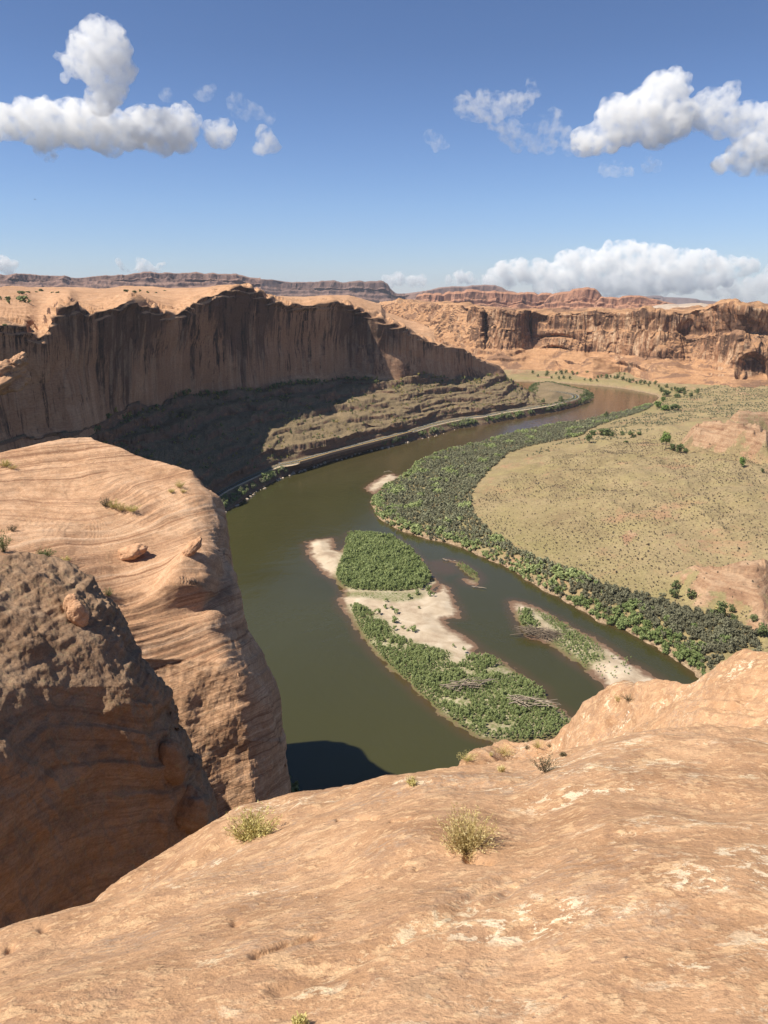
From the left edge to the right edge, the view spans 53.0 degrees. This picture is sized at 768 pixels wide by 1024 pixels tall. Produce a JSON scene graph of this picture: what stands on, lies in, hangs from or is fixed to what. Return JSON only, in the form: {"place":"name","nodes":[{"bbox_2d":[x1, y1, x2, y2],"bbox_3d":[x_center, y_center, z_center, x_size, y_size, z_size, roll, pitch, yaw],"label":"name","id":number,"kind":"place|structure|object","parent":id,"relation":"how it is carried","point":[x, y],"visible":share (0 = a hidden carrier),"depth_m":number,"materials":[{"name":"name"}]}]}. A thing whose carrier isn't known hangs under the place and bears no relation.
{"place":"outdoors","nodes":[
{"label":"outdoors","id":0,"kind":"place"},
{"bbox_2d":[0,551,217,927],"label":"rock fin","id":1,"kind":"object","parent":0,"point":[90,797],"visible":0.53,"depth_m":36.28,"materials":[{"name":"stone"}]},
{"bbox_2d":[63,593,78,611],"bbox_3d":[-15.631,4.593,38.419,0.747,1.139,0.791,4,14,-19],"label":"balanced knob","id":2,"kind":"object","parent":1,"relation":"on","point":[71,597],"visible":0.62,"depth_m":38.18,"materials":[{"name":"stone"}]},
{"bbox_2d":[66,599,88,627],"bbox_3d":[-15.197,5.103,38.266,0.990,1.572,0.980,-22,19,-5],"label":"balanced knob","id":3,"kind":"object","parent":1,"relation":"on","point":[77,612],"visible":0.98,"depth_m":37.93,"materials":[{"name":"stone"}]},
{"bbox_2d":[159,738,187,784],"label":"wedged block","id":4,"kind":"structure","parent":1,"relation":"on","point":[173,757],"depth_m":39.22,"materials":[{"name":"stone"}]},
{"bbox_2d":[176,784,210,833],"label":"wedged block","id":5,"kind":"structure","parent":1,"relation":"on","point":[193,810],"depth_m":40.15,"materials":[{"name":"stone"}]},
{"bbox_2d":[0,271,260,288],"bbox_3d":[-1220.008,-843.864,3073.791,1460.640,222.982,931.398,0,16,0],"label":"mesa","id":6,"kind":"structure","parent":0,"point":[178,280],"depth_m":2996.40,"materials":[{"name":"brown stone"}]},
{"bbox_2d":[0,437,290,818],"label":"rock fin","id":7,"kind":"object","parent":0,"point":[203,655],"visible":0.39,"depth_m":66.53,"materials":[{"name":"stone"}]},
{"bbox_2d":[0,459,11,466],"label":"shrub","id":8,"kind":"object","parent":7,"relation":"on","point":[5,464],"visible":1,"depth_m":81.54,"materials":[{"name":"yellow plant"}]},
{"bbox_2d":[0,529,12,551],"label":"shrub","id":9,"kind":"object","parent":7,"relation":"on","point":[2,547],"visible":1,"depth_m":63.35,"materials":[{"name":"green plant"}]},
{"bbox_2d":[6,524,18,530],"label":"shrub","id":10,"kind":"object","parent":7,"relation":"on","point":[11,529],"visible":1,"depth_m":67.44,"materials":[{"name":"brown plant"}]},
{"bbox_2d":[35,547,56,555],"bbox_3d":[-28.040,3.334,63.757,1.804,0.904,1.600,11,20,35],"label":"shrub","id":11,"kind":"object","parent":7,"relation":"on","point":[46,553],"visible":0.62,"depth_m":63.81,"materials":[{"name":"green plant"}]},
{"bbox_2d":[98,496,110,506],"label":"shrub","id":12,"kind":"object","parent":7,"relation":"on","point":[104,504],"visible":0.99,"depth_m":76.27,"materials":[{"name":"plant"}]},
{"bbox_2d":[102,588,112,595],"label":"shrub","id":13,"kind":"object","parent":7,"relation":"on","point":[108,591],"visible":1,"depth_m":61.31,"materials":[{"name":"green plant"}]},
{"bbox_2d":[105,498,120,507],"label":"shrub","id":14,"kind":"object","parent":7,"relation":"on","point":[111,503],"visible":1,"depth_m":76.20,"materials":[{"name":"green plant"}]},
{"bbox_2d":[115,503,128,510],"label":"shrub","id":15,"kind":"object","parent":7,"relation":"on","point":[121,508],"visible":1,"depth_m":76.18,"materials":[{"name":"plant"}]},
{"bbox_2d":[118,543,147,560],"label":"boulder","id":16,"kind":"object","parent":7,"relation":"on","point":[132,551],"visible":0.99,"depth_m":67.68,"materials":[{"name":"stone"}]},
{"bbox_2d":[126,505,139,511],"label":"shrub","id":17,"kind":"object","parent":7,"relation":"on","point":[131,509],"visible":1,"depth_m":76.24,"materials":[{"name":"plant"}]},
{"bbox_2d":[174,480,184,487],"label":"shrub","id":18,"kind":"object","parent":7,"relation":"on","point":[179,484],"visible":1,"depth_m":83.10,"materials":[{"name":"yellow plant"}]},
{"bbox_2d":[182,536,201,555],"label":"boulder","id":19,"kind":"object","parent":7,"relation":"on","point":[192,547],"visible":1,"depth_m":65.47,"materials":[{"name":"stone"}]},
{"bbox_2d":[0,283,523,452],"bbox_3d":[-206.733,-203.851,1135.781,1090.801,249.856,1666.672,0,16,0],"label":"canyon wall","id":20,"kind":"structure","parent":0,"point":[94,356],"depth_m":616.92,"materials":[{"name":"stone"}]},
{"bbox_2d":[0,359,31,395],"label":"rock ledge","id":21,"kind":"object","parent":20,"relation":"on","point":[14,378],"visible":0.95,"depth_m":330.33,"materials":[{"name":"stone"}]},
{"bbox_2d":[10,351,29,365],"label":"rock ledge","id":22,"kind":"object","parent":21,"relation":"on","point":[20,359],"visible":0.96,"depth_m":329.22,"materials":[{"name":"stone"}]},
{"bbox_2d":[16,296,31,302],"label":"plateau shrub","id":23,"kind":"object","parent":20,"relation":"on","point":[21,298],"visible":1,"depth_m":667.85,"materials":[{"name":"green plant"}]},
{"bbox_2d":[0,374,573,510],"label":"river bank","id":24,"kind":"structure","parent":0,"point":[206,431],"depth_m":631.46,"materials":[{"name":"brown stone"}]},
{"bbox_2d":[219,463,297,496],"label":"road shoulder","id":25,"kind":"object","parent":24,"relation":"on","point":[253,478],"visible":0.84,"depth_m":524.44},
{"bbox_2d":[94,371,542,470],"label":"ledge brush","id":26,"kind":"object","parent":24,"relation":"on","point":[207,391],"visible":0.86,"depth_m":671.11,"materials":[{"name":"green plant"}]},
{"bbox_2d":[220,396,593,506],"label":"riverside brush","id":27,"kind":"object","parent":24,"relation":"on","point":[422,432],"visible":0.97,"depth_m":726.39,"materials":[{"name":"green plant"}]},
{"bbox_2d":[417,404,555,430],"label":"road shoulder","id":28,"kind":"object","parent":24,"relation":"on","point":[480,417],"visible":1,"depth_m":785.93},
{"bbox_2d":[415,413,496,430],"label":"guardrail","id":29,"kind":"object","parent":28,"relation":"on","point":[457,419],"visible":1,"depth_m":764.06,"materials":[{"name":"metal"}]},
{"bbox_2d":[261,279,404,302],"bbox_3d":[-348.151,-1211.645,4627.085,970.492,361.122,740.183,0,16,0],"label":"mesa","id":30,"kind":"structure","parent":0,"point":[379,291],"depth_m":4369.79,"materials":[{"name":"brown stone"}]},
{"bbox_2d":[364,474,398,493],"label":"sandbar","id":31,"kind":"structure","parent":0,"point":[374,486],"depth_m":542.27,"materials":[{"name":"beige sand"}]},
{"bbox_2d":[0,648,767,1023],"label":"slickrock ground","id":32,"kind":"structure","parent":0,"point":[618,874],"depth_m":3.35,"materials":[{"name":"stone"}]},
{"bbox_2d":[222,801,282,844],"bbox_3d":[-0.991,2.393,5.817,0.456,0.281,0.405,-3,16,-10],"label":"rabbitbrush","id":33,"kind":"object","parent":32,"relation":"on","point":[250,831],"visible":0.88,"depth_m":5.82,"materials":[{"name":"yellow plant"}]},
{"bbox_2d":[291,1010,311,1023],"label":"shrub","id":34,"kind":"object","parent":32,"relation":"on","point":[300,1019],"visible":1,"depth_m":2.38,"materials":[{"name":"yellow plant"}]},
{"bbox_2d":[406,775,417,786],"bbox_3d":[0.199,1.952,5.591,0.095,0.094,0.108,0,16,0],"label":"shrub","id":35,"kind":"object","parent":32,"relation":"on","point":[411,782],"visible":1,"depth_m":5.59,"materials":[{"name":"yellow plant"}]},
{"bbox_2d":[456,751,477,762],"bbox_3d":[2.086,6.175,19.434,0.526,0.229,0.495,11,19,33],"label":"shrub","id":36,"kind":"object","parent":32,"relation":"on","point":[467,758],"visible":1,"depth_m":19.45,"materials":[{"name":"yellow plant"}]},
{"bbox_2d":[432,802,502,862],"bbox_3d":[0.420,1.634,3.920,0.366,0.270,0.373,0,16,0],"label":"straw bush","id":37,"kind":"object","parent":32,"relation":"on","point":[464,843],"visible":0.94,"depth_m":3.91,"materials":[{"name":"yellow plant"}]},
{"bbox_2d":[497,764,506,771],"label":"shrub","id":38,"kind":"object","parent":32,"relation":"on","point":[502,768],"visible":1,"depth_m":6.75,"materials":[{"name":"plant"}]},
{"bbox_2d":[492,743,514,755],"bbox_3d":[3.227,6.454,20.827,0.667,0.255,0.614,0,16,0],"label":"shrub","id":39,"kind":"object","parent":32,"relation":"on","point":[504,753],"visible":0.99,"depth_m":20.84,"materials":[{"name":"plant"}]},
{"bbox_2d":[531,738,545,747],"bbox_3d":[4.190,6.278,20.854,0.459,0.267,0.343,-7,17,-22],"label":"shrub","id":40,"kind":"object","parent":32,"relation":"on","point":[538,744],"visible":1,"depth_m":20.86,"materials":[{"name":"yellow plant"}]},
{"bbox_2d":[529,751,558,771],"bbox_3d":[1.162,1.823,5.576,0.214,0.148,0.185,-4,17,-15],"label":"shrub","id":41,"kind":"object","parent":32,"relation":"on","point":[547,765],"visible":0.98,"depth_m":5.58,"materials":[{"name":"plant"}]},
{"bbox_2d":[558,751,567,756],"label":"shrub","id":42,"kind":"object","parent":32,"relation":"on","point":[562,754],"visible":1,"depth_m":6.83,"materials":[{"name":"plant"}]},
{"bbox_2d":[620,693,633,701],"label":"shrub","id":43,"kind":"object","parent":32,"relation":"on","point":[624,697],"visible":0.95,"depth_m":17.48,"materials":[{"name":"plant"}]},
{"bbox_2d":[0,0,767,302],"label":"sky","id":44,"kind":"structure","parent":0,"point":[615,148],"materials":[{"name":"blue"}]},
{"bbox_2d":[217,399,566,495],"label":"road","id":45,"kind":"structure","parent":0,"point":[249,478],"depth_m":641.50,"materials":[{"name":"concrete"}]},
{"bbox_2d":[299,431,411,462],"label":"road barrier","id":46,"kind":"object","parent":45,"relation":"on","point":[353,447],"visible":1,"depth_m":632.47,"materials":[{"name":"grey metal"}]},
{"bbox_2d":[216,406,534,493],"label":"road marking","id":47,"kind":"object","parent":45,"relation":"on","point":[367,441],"visible":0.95,"depth_m":654.26,"materials":[{"name":"paint"}]},
{"bbox_2d":[305,538,571,742],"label":"river island","id":48,"kind":"structure","parent":0,"point":[430,615],"depth_m":308.88,"materials":[{"name":"beige sand"}]},
{"bbox_2d":[336,529,431,590],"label":"willow thicket","id":49,"kind":"object","parent":48,"relation":"on","point":[365,555],"visible":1,"depth_m":371.19,"materials":[{"name":"green plant"}]},
{"bbox_2d":[392,615,398,621],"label":"sandbar shrub","id":50,"kind":"object","parent":48,"relation":"on","point":[394,618],"visible":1,"depth_m":310.82,"materials":[{"name":"green plant"}]},
{"bbox_2d":[350,602,570,738],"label":"willow thicket","id":51,"kind":"object","parent":48,"relation":"on","point":[424,657],"visible":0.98,"depth_m":260.60,"materials":[{"name":"green plant"}]},
{"bbox_2d":[439,677,497,692],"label":"driftwood pile","id":52,"kind":"object","parent":51,"relation":"in","point":[469,684],"visible":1,"depth_m":257.45,"materials":[{"name":"grey wood"}]},
{"bbox_2d":[506,694,560,709],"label":"driftwood pile","id":53,"kind":"object","parent":51,"relation":"on","point":[518,700],"visible":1,"depth_m":246.34,"materials":[{"name":"grey wood"}]},
{"bbox_2d":[405,285,513,298],"bbox_3d":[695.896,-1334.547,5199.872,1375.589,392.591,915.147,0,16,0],"label":"mesa","id":54,"kind":"structure","parent":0,"point":[441,290],"depth_m":4960.33,"materials":[{"name":"brown stone"}]},
{"bbox_2d":[226,381,698,790],"bbox_3d":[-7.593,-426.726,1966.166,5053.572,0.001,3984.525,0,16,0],"label":"river","id":55,"kind":"structure","parent":0,"point":[355,710],"depth_m":310.18,"materials":[{"name":"liquid"}]},
{"bbox_2d":[449,559,479,585],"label":"river islet","id":56,"kind":"object","parent":55,"relation":"in","point":[472,582],"visible":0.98,"depth_m":365.48,"materials":[{"name":"beige sand"}]},
{"bbox_2d":[456,561,477,579],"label":"willow thicket","id":57,"kind":"object","parent":56,"relation":"on","point":[471,570],"visible":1,"depth_m":371.11,"materials":[{"name":"green plant"}]},
{"bbox_2d":[415,289,551,308],"bbox_3d":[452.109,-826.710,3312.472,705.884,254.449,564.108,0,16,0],"label":"butte","id":58,"kind":"object","parent":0,"point":[515,300],"visible":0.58,"depth_m":3130.22,"materials":[{"name":"brown stone"}]},
{"bbox_2d":[533,382,594,413],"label":"river bank","id":59,"kind":"structure","parent":0,"point":[546,390],"depth_m":972.52,"materials":[{"name":"beige sand"}]},
{"bbox_2d":[528,381,593,410],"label":"riverside brush","id":60,"kind":"object","parent":59,"relation":"on","point":[587,393],"visible":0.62,"depth_m":988.68,"materials":[{"name":"green plant"}]},
{"bbox_2d":[554,391,578,401],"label":"road","id":61,"kind":"structure","parent":0,"point":[576,396],"depth_m":942.42,"materials":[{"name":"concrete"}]},
{"bbox_2d":[370,369,767,677],"bbox_3d":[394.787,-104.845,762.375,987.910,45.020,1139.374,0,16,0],"label":"valley floor","id":62,"kind":"structure","parent":0,"point":[733,433],"depth_m":426.71,"materials":[{"name":"soil"}]},
{"bbox_2d":[371,403,651,589],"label":"riverside willows","id":63,"kind":"object","parent":62,"relation":"on","point":[376,500],"visible":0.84,"depth_m":442.79,"materials":[{"name":"green plant"}]},
{"bbox_2d":[377,403,653,591],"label":"tamarisk thicket","id":64,"kind":"object","parent":62,"relation":"on","point":[557,431],"visible":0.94,"depth_m":521.32,"materials":[{"name":"green plant"}]},
{"bbox_2d":[585,432,592,441],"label":"bushy tree","id":65,"kind":"object","parent":62,"relation":"on","point":[589,436],"visible":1,"depth_m":643.12,"materials":[{"name":"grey plant"}]},
{"bbox_2d":[598,428,610,435],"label":"bushy tree","id":66,"kind":"object","parent":62,"relation":"on","point":[605,431],"visible":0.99,"depth_m":684.92,"materials":[{"name":"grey plant"}]},
{"bbox_2d":[471,411,767,651],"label":"sagebrush","id":67,"kind":"object","parent":62,"relation":"on","point":[624,452],"visible":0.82,"depth_m":420.53,"materials":[{"name":"green plant"}]},
{"bbox_2d":[628,431,635,437],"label":"bushy tree","id":68,"kind":"object","parent":62,"relation":"on","point":[631,433],"visible":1,"depth_m":657.30,"materials":[{"name":"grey plant"}]},
{"bbox_2d":[554,580,731,675],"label":"riverside willows","id":69,"kind":"object","parent":62,"relation":"on","point":[623,621],"visible":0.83,"depth_m":301.04,"materials":[{"name":"green plant"}]},
{"bbox_2d":[526,385,767,455],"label":"scrub","id":70,"kind":"object","parent":62,"relation":"on","point":[679,415],"visible":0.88,"depth_m":814.29,"materials":[{"name":"green plant"}]},
{"bbox_2d":[654,401,661,407],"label":"bushy tree","id":71,"kind":"object","parent":62,"relation":"on","point":[657,403],"visible":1,"depth_m":864.84,"materials":[{"name":"green plant"}]},
{"bbox_2d":[559,580,763,669],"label":"tamarisk thicket","id":72,"kind":"object","parent":62,"relation":"on","point":[675,613],"visible":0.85,"depth_m":297.04,"materials":[{"name":"green plant"}]},
{"bbox_2d":[659,431,670,449],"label":"cottonwood tree","id":73,"kind":"object","parent":62,"relation":"on","point":[666,437],"visible":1,"depth_m":561.35,"materials":[{"name":"green plant"}]},
{"bbox_2d":[660,405,669,409],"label":"bushy tree","id":74,"kind":"object","parent":62,"relation":"on","point":[666,407],"visible":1,"depth_m":839.97,"materials":[{"name":"green plant"}]},
{"bbox_2d":[662,390,670,395],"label":"bushy tree","id":75,"kind":"object","parent":62,"relation":"on","point":[667,392],"visible":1,"depth_m":964.98,"materials":[{"name":"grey plant"}]},
{"bbox_2d":[669,587,679,597],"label":"bushy tree","id":76,"kind":"object","parent":62,"relation":"on","point":[672,592],"visible":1,"depth_m":318.94,"materials":[{"name":"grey plant"}]},
{"bbox_2d":[669,403,680,409],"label":"bushy tree","id":77,"kind":"object","parent":62,"relation":"on","point":[673,406],"visible":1,"depth_m":840.37,"materials":[{"name":"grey plant"}]},
{"bbox_2d":[671,580,680,588],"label":"bushy tree","id":78,"kind":"object","parent":62,"relation":"on","point":[675,584],"visible":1,"depth_m":326.21,"materials":[{"name":"green plant"}]},
{"bbox_2d":[674,387,683,392],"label":"bushy tree","id":79,"kind":"object","parent":62,"relation":"on","point":[679,390],"visible":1,"depth_m":987.77,"materials":[{"name":"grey plant"}]},
{"bbox_2d":[676,443,684,452],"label":"bushy tree","id":80,"kind":"object","parent":62,"relation":"on","point":[680,446],"visible":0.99,"depth_m":543.93,"materials":[{"name":"green plant"}]},
{"bbox_2d":[686,588,696,598],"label":"bushy tree","id":81,"kind":"object","parent":62,"relation":"on","point":[691,594],"visible":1,"depth_m":315.00,"materials":[{"name":"green plant"}]},
{"bbox_2d":[715,600,728,616],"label":"bushy tree","id":82,"kind":"object","parent":62,"relation":"on","point":[720,609],"visible":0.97,"depth_m":297.79,"materials":[{"name":"green plant"}]},
{"bbox_2d":[729,604,735,611],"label":"bushy tree","id":83,"kind":"object","parent":62,"relation":"on","point":[732,608],"visible":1,"depth_m":302.18,"materials":[{"name":"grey plant"}]},
{"bbox_2d":[730,613,737,619],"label":"bushy tree","id":84,"kind":"object","parent":62,"relation":"on","point":[733,617],"visible":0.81,"depth_m":294.18,"materials":[{"name":"plant"}]},
{"bbox_2d":[739,457,745,466],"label":"tree","id":85,"kind":"object","parent":62,"relation":"on","point":[742,461],"visible":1,"depth_m":476.50,"materials":[{"name":"green plant"}]},
{"bbox_2d":[749,614,758,621],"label":"bushy tree","id":86,"kind":"object","parent":62,"relation":"on","point":[753,618],"visible":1,"depth_m":287.83,"materials":[{"name":"green plant"}]},
{"bbox_2d":[757,622,767,636],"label":"bushy tree","id":87,"kind":"object","parent":62,"relation":"on","point":[762,630],"visible":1,"depth_m":279.51,"materials":[{"name":"green plant"}]},
{"bbox_2d":[543,287,600,309],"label":"butte","id":88,"kind":"object","parent":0,"point":[584,297],"visible":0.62,"depth_m":2785.37,"materials":[{"name":"brown stone"}]},
{"bbox_2d":[379,298,767,387],"bbox_3d":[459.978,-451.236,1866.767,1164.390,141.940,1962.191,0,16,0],"label":"canyon wall","id":89,"kind":"structure","parent":0,"point":[723,342],"depth_m":1212.41,"materials":[{"name":"brown stone"}]},
{"bbox_2d":[653,303,707,308],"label":"slickrock ridge","id":90,"kind":"structure","parent":89,"relation":"on","point":[666,306],"depth_m":1594.28,"materials":[{"name":"beige stone"}]},
{"bbox_2d":[508,600,656,688],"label":"river island","id":91,"kind":"structure","parent":0,"point":[635,675],"depth_m":285.76,"materials":[{"name":"beige sand"}]},
{"bbox_2d":[518,607,540,627],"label":"willow thicket","id":92,"kind":"object","parent":91,"relation":"on","point":[528,617],"visible":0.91,"depth_m":313.25,"materials":[{"name":"green plant"}]},
{"bbox_2d":[511,623,567,641],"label":"brush pile","id":93,"kind":"object","parent":91,"relation":"on","point":[543,631],"visible":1,"depth_m":300.11,"materials":[{"name":"grey plant"}]},
{"bbox_2d":[534,608,604,666],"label":"willow thicket","id":94,"kind":"object","parent":91,"relation":"on","point":[572,635],"visible":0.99,"depth_m":293.99,"materials":[{"name":"green plant"}]},
{"bbox_2d":[594,295,673,308],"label":"butte","id":95,"kind":"object","parent":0,"point":[635,301],"visible":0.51,"depth_m":2661.24,"materials":[{"name":"brown stone"}]},
{"bbox_2d":[646,295,767,303],"bbox_3d":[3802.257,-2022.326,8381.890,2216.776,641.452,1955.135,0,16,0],"label":"mesa","id":96,"kind":"structure","parent":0,"point":[675,300],"depth_m":8136.45,"materials":[{"name":"brown stone"}]},
{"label":"river bank","id":97,"kind":"structure","parent":0,"visible":0},
{"bbox_2d":[289,775,299,792],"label":"riverside brush","id":98,"kind":"object","parent":97,"relation":"on","point":[294,786],"visible":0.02,"depth_m":203.90,"materials":[{"name":"green plant"}]}
]}

